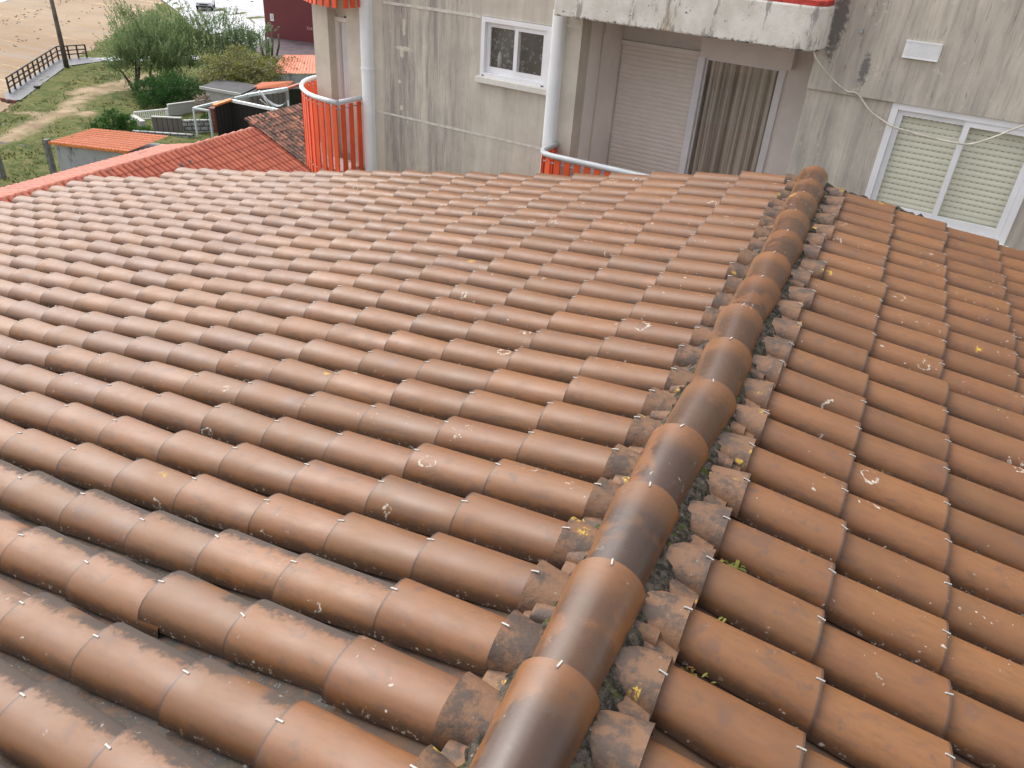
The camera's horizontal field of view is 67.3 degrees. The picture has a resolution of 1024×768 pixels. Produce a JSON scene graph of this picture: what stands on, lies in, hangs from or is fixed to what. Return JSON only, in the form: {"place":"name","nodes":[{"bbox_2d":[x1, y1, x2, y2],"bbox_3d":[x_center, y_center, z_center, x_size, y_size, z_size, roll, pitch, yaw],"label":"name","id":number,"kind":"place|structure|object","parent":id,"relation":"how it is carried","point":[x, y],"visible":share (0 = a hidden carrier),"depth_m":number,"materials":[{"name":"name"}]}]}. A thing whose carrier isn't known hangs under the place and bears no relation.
{"place":"outdoors","nodes":[
{"label":"outdoors","id":0,"kind":"place"},
{"bbox_2d":[0,0,164,111],"bbox_3d":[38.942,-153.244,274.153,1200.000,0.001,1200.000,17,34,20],"label":"beach","id":1,"kind":"structure","parent":0,"point":[75,30],"depth_m":72.29,"materials":[{"name":"beige sand"}]},
{"bbox_2d":[2,0,100,51],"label":"debris","id":2,"kind":"object","parent":1,"relation":"on","point":[34,16],"visible":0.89,"depth_m":76.26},
{"bbox_2d":[0,44,106,103],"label":"boardwalk","id":3,"kind":"structure","parent":1,"relation":"on","point":[21,91],"depth_m":54.22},
{"bbox_2d":[130,114,145,126],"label":"side wall","id":4,"kind":"structure","parent":1,"relation":"on","point":[141,122],"depth_m":45.48,"materials":[{"name":"white concrete"}]},
{"bbox_2d":[132,130,193,137],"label":"rubble wall","id":5,"kind":"structure","parent":1,"relation":"on","point":[170,133],"depth_m":43.91,"materials":[{"name":"stone"}]},
{"bbox_2d":[151,116,183,131],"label":"plank wall","id":6,"kind":"structure","parent":1,"relation":"on","point":[167,123],"depth_m":44.52,"materials":[{"name":"grey wood"}]},
{"bbox_2d":[166,99,207,115],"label":"garden wall","id":7,"kind":"structure","parent":1,"relation":"on","point":[179,108],"depth_m":48.14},
{"bbox_2d":[182,119,213,132],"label":"block wall","id":8,"kind":"structure","parent":1,"relation":"on","point":[203,125],"depth_m":44.89,"materials":[{"name":"stone"}]},
{"bbox_2d":[207,106,217,132],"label":"gate pillar","id":9,"kind":"structure","parent":1,"relation":"on","point":[213,114],"depth_m":44.91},
{"bbox_2d":[249,92,286,108],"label":"back wall","id":10,"kind":"structure","parent":1,"relation":"on","point":[278,98],"depth_m":49.15,"materials":[{"name":"grey concrete"}]},
{"bbox_2d":[253,81,293,106],"bbox_3d":[-15.843,-18.904,50.623,3.326,1.771,0.654,-18,38,-32],"label":"lean to","id":11,"kind":"object","parent":1,"relation":"on","point":[262,86],"visible":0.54,"depth_m":50.31,"materials":[{"name":"tile"}]},
{"bbox_2d":[259,90,288,107],"bbox_3d":[-15.056,-17.415,48.021,0.996,2.101,1.962,30,40,35],"label":"hammock","id":12,"kind":"object","parent":1,"relation":"on","point":[267,101],"visible":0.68,"depth_m":47.78,"materials":[{"name":"fabric"}]},
{"bbox_2d":[289,88,308,105],"bbox_3d":[-13.806,-18.487,50.355,1.466,1.610,0.100,-9,34,-21],"label":"dark screen","id":13,"kind":"object","parent":1,"relation":"on","point":[295,96],"visible":0.29,"depth_m":50.02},
{"bbox_2d":[0,0,315,186],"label":"lawn","id":14,"kind":"structure","parent":0,"point":[103,91],"depth_m":47.90,"materials":[{"name":"green plant"}]},
{"bbox_2d":[0,155,6,178],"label":"fence post","id":15,"kind":"object","parent":14,"relation":"on","point":[2,173],"visible":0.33,"depth_m":36.18,"materials":[{"name":"concrete"}]},
{"bbox_2d":[49,0,69,67],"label":"utility pole","id":16,"kind":"object","parent":14,"relation":"on","point":[60,40],"visible":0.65,"depth_m":56.41,"materials":[{"name":"brown wood"}]},
{"bbox_2d":[42,128,167,173],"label":"garden shed","id":17,"kind":"structure","parent":14,"relation":"on","point":[72,151],"depth_m":36.21,"materials":[{"name":"tile"}]},
{"bbox_2d":[87,106,138,129],"bbox_3d":[-23.085,-15.334,44.463,2.251,1.506,2.286,17,34,20],"label":"round bush","id":18,"kind":"object","parent":14,"relation":"on","point":[120,120],"visible":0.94,"depth_m":44.41,"materials":[{"name":"green plant"}]},
{"bbox_2d":[127,124,152,131],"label":"bush","id":19,"kind":"object","parent":14,"relation":"on","point":[135,126],"visible":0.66,"depth_m":44.42,"materials":[{"name":"green plant"}]},
{"bbox_2d":[135,90,151,108],"bbox_3d":[-23.397,-18.017,48.884,1.137,1.200,0.931,17,34,20],"label":"shrub","id":20,"kind":"object","parent":14,"relation":"on","point":[143,96],"visible":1,"depth_m":48.79,"materials":[{"name":"green plant"}]},
{"bbox_2d":[97,55,199,60],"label":"footpath","id":21,"kind":"structure","parent":14,"relation":"on","point":[141,59],"depth_m":61.43,"materials":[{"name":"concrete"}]},
{"bbox_2d":[133,108,168,118],"bbox_3d":[-22.068,-16.479,47.090,2.084,0.600,0.140,-23,41,-36],"label":"picket fence","id":22,"kind":"object","parent":14,"relation":"on","point":[157,110],"visible":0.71,"depth_m":47.06,"materials":[{"name":"white wood"}]},
{"bbox_2d":[90,0,219,90],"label":"tree","id":23,"kind":"object","parent":14,"relation":"on","point":[166,41],"visible":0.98,"depth_m":52.47,"materials":[{"name":"green plant"}]},
{"bbox_2d":[0,127,311,202],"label":"long annex","id":24,"kind":"object","parent":14,"relation":"on","point":[252,148],"visible":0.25,"depth_m":23.46,"materials":[{"name":"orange tile"}]},
{"bbox_2d":[124,67,205,107],"bbox_3d":[-22.557,-19.239,49.965,5.398,2.390,4.554,17,34,20],"label":"hedge","id":25,"kind":"object","parent":14,"relation":"on","point":[160,87],"visible":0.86,"depth_m":49.60,"materials":[{"name":"green plant"}]},
{"bbox_2d":[193,93,211,116],"bbox_3d":[-19.226,-17.328,47.890,1.224,1.602,1.266,-4,33,-14],"label":"bare shrub","id":26,"kind":"object","parent":14,"relation":"on","point":[205,100],"visible":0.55,"depth_m":47.64,"materials":[{"name":"grey plant"}]},
{"bbox_2d":[199,79,256,106],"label":"flat roof outbuilding","id":27,"kind":"structure","parent":14,"relation":"on","point":[216,90],"depth_m":48.67,"materials":[{"name":"grey concrete"}]},
{"bbox_2d":[177,0,279,67],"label":"tree","id":28,"kind":"object","parent":14,"relation":"on","point":[239,35],"visible":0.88,"depth_m":56.88,"materials":[{"name":"green plant"}]},
{"bbox_2d":[212,96,277,135],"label":"boarded shed","id":29,"kind":"structure","parent":14,"relation":"on","point":[231,113],"depth_m":43.93,"materials":[{"name":"black wood"}]},
{"bbox_2d":[192,83,298,137],"bbox_3d":[-15.815,-16.886,47.361,1.048,1.805,9.288,16,34,18],"label":"pipe frame","id":30,"kind":"object","parent":14,"relation":"on","point":[199,107],"visible":0.8,"depth_m":46.06,"materials":[{"name":"white metal"}]},
{"bbox_2d":[196,41,300,84],"bbox_3d":[-17.863,-21.434,52.865,7.136,3.471,6.239,0,32,-7],"label":"shrub","id":31,"kind":"object","parent":14,"relation":"on","point":[233,70],"visible":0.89,"depth_m":51.81,"materials":[{"name":"green plant"}]},
{"bbox_2d":[253,25,279,59],"bbox_3d":[-20.609,-28.534,64.498,2.173,2.952,0.793,-12,35,-24],"label":"cactus","id":32,"kind":"object","parent":14,"relation":"on","point":[278,47],"visible":0.39,"depth_m":64.61,"materials":[{"name":"green plant"}]},
{"bbox_2d":[244,103,310,169],"bbox_3d":[-5.958,-7.369,29.355,6.600,5.988,6.535,17,34,20],"label":"old annex","id":33,"kind":"object","parent":14,"relation":"on","point":[283,128],"visible":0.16,"depth_m":26.40,"materials":[{"name":"tile"}]},
{"bbox_2d":[272,55,315,93],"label":"house","id":34,"kind":"structure","parent":14,"relation":"on","point":[306,64],"depth_m":53.85,"materials":[{"name":"orange tile"}]},
{"bbox_2d":[0,165,1023,767],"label":"tiled roof","id":35,"kind":"structure","parent":14,"relation":"on","point":[376,469],"depth_m":2.97,"materials":[{"name":"tile"}]},
{"bbox_2d":[680,666,716,682],"bbox_3d":[0.523,0.828,2.147,0.127,0.007,0.074,17,34,20],"label":"weed","id":36,"kind":"object","parent":35,"relation":"on","point":[703,675],"visible":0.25,"depth_m":2.17,"materials":[{"name":"green plant"}]},
{"bbox_2d":[719,558,746,572],"bbox_3d":[0.702,0.600,2.508,0.127,0.027,0.089,0,32,-7],"label":"weed","id":37,"kind":"object","parent":35,"relation":"on","point":[735,564],"visible":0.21,"depth_m":2.52,"materials":[{"name":"green plant"}]},
{"bbox_2d":[299,0,1023,250],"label":"apartment building","id":38,"kind":"structure","parent":14,"relation":"on","point":[592,87],"depth_m":9.79,"materials":[{"name":"paint"}]},
{"bbox_2d":[334,16,350,153],"bbox_3d":[-2.513,-4.563,11.886,0.370,2.040,0.100,21,36,25],"label":"balcony door","id":39,"kind":"structure","parent":38,"relation":"in","point":[340,22],"depth_m":11.76,"materials":[{"name":"paint"}]},
{"bbox_2d":[474,16,551,94],"bbox_3d":[0.053,-4.270,9.979,1.130,0.800,0.212,21,36,25],"label":"window","id":40,"kind":"structure","parent":38,"relation":"in","point":[514,54],"depth_m":10.01,"materials":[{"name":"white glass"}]},
{"bbox_2d":[678,57,786,174],"bbox_3d":[2.858,-3.182,10.278,1.122,2.130,0.181,20,35,23],"label":"balcony door","id":41,"kind":"structure","parent":38,"relation":"in","point":[729,131],"depth_m":10.10,"materials":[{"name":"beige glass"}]},
{"bbox_2d":[813,52,1023,144],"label":"cable","id":42,"kind":"object","parent":38,"relation":"attached to","point":[863,101],"visible":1,"depth_m":7.88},
{"bbox_2d":[865,102,1023,246],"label":"window","id":43,"kind":"structure","parent":38,"relation":"in","point":[978,189],"depth_m":7.96,"materials":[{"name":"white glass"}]},
{"bbox_2d":[163,0,268,46],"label":"paved lot","id":44,"kind":"structure","parent":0,"point":[254,8],"depth_m":87.96,"materials":[{"name":"grey concrete"}]},
{"bbox_2d":[195,0,214,9],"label":"white van","id":45,"kind":"object","parent":44,"relation":"on","point":[206,3],"visible":0.98,"depth_m":86.57,"materials":[{"name":"paint"}]},
{"bbox_2d":[263,0,313,42],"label":"red building","id":46,"kind":"structure","parent":44,"relation":"on","point":[292,19],"depth_m":73.02,"materials":[{"name":"red paint"}]},
{"bbox_2d":[255,37,314,59],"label":"yard paving","id":47,"kind":"structure","parent":0,"point":[290,47],"depth_m":70.29,"materials":[{"name":"grey concrete"}]}
]}

